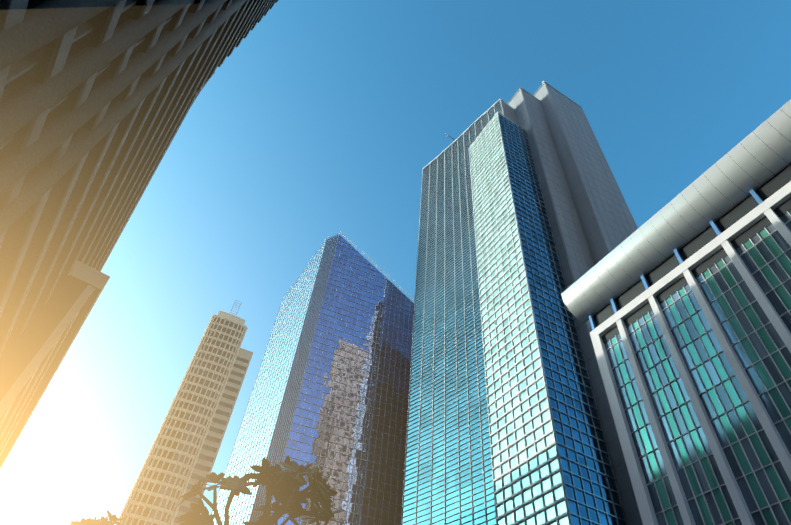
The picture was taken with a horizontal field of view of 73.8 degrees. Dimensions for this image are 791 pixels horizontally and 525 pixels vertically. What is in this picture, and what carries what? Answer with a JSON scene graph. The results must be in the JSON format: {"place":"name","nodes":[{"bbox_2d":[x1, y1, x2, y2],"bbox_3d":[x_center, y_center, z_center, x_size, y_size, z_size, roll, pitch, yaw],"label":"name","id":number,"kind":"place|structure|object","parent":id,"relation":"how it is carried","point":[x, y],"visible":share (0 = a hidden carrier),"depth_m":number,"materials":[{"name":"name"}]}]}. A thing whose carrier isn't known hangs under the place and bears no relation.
{"place":"outdoors","nodes":[
{"label":"outdoors","id":0,"kind":"place"},
{"bbox_2d":[0,0,790,524],"label":"sky","id":1,"kind":"structure","parent":0,"point":[327,118],"materials":[{"name":"blue"}]},
{"bbox_2d":[508,82,642,524],"bbox_3d":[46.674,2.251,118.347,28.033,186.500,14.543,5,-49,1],"label":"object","id":2,"kind":"object","parent":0,"point":[591,221],"depth_m":133.19,"materials":[{"name":"grey concrete"}]},
{"bbox_2d":[589,164,790,524],"bbox_3d":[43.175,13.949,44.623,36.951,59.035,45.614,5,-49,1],"label":"building","id":3,"kind":"structure","parent":0,"point":[693,352],"depth_m":52.45,"materials":[{"name":"grey"}]},
{"bbox_2d":[561,99,790,329],"bbox_3d":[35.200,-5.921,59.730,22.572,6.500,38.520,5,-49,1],"label":"roof edge","id":4,"kind":"object","parent":3,"relation":"attached to","point":[751,163],"depth_m":61.14,"materials":[{"name":"white metal"}]},
{"label":"ground","id":5,"kind":"structure","parent":0,"visible":0},
{"bbox_2d":[0,260,109,468],"bbox_3d":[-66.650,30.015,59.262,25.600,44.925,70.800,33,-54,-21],"label":"building","id":6,"kind":"structure","parent":5,"relation":"on","point":[33,355],"depth_m":56.92,"materials":[{"name":"beige concrete"}]},
{"bbox_2d":[69,510,124,524],"bbox_3d":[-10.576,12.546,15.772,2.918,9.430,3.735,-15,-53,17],"label":"street tree","id":7,"kind":"object","parent":5,"relation":"on","point":[113,519],"depth_m":18.10,"materials":[{"name":"green plant"}]},
{"bbox_2d":[0,0,277,356],"bbox_3d":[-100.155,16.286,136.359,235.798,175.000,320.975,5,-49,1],"label":"building","id":8,"kind":"structure","parent":5,"relation":"on","point":[82,209],"depth_m":41.20,"materials":[{"name":"beige concrete"}]},
{"bbox_2d":[0,0,246,235],"bbox_3d":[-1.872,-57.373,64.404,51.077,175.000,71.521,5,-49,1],"label":"building columns","id":9,"kind":"structure","parent":8,"relation":"attached to","point":[43,24],"depth_m":25.26,"materials":[{"name":"beige concrete"}]},
{"bbox_2d":[115,300,252,524],"bbox_3d":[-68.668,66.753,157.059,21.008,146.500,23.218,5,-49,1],"label":"beige tower","id":10,"kind":"structure","parent":5,"relation":"on","point":[184,449],"depth_m":165.41,"materials":[{"name":"concrete"}]},
{"bbox_2d":[173,455,343,524],"bbox_3d":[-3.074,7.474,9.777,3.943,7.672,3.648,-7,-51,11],"label":"street tree","id":11,"kind":"object","parent":5,"relation":"on","point":[286,483],"depth_m":11.54,"materials":[{"name":"green plant"}]},
{"bbox_2d":[211,234,413,524],"bbox_3d":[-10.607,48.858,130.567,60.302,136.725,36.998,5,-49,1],"label":"blue tower","id":12,"kind":"structure","parent":5,"relation":"on","point":[329,395],"depth_m":129.62,"materials":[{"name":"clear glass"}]},
{"bbox_2d":[400,99,517,524],"bbox_3d":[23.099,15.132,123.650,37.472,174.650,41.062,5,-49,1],"label":"skyscraper","id":13,"kind":"structure","parent":5,"relation":"on","point":[447,476],"depth_m":114.18,"materials":[{"name":"blue glass"}]},
{"bbox_2d":[469,112,626,524],"bbox_3d":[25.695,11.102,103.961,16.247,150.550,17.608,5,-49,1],"label":"tower bay","id":14,"kind":"object","parent":5,"relation":"on","point":[551,461],"depth_m":90.16,"materials":[{"name":"blue glass"}]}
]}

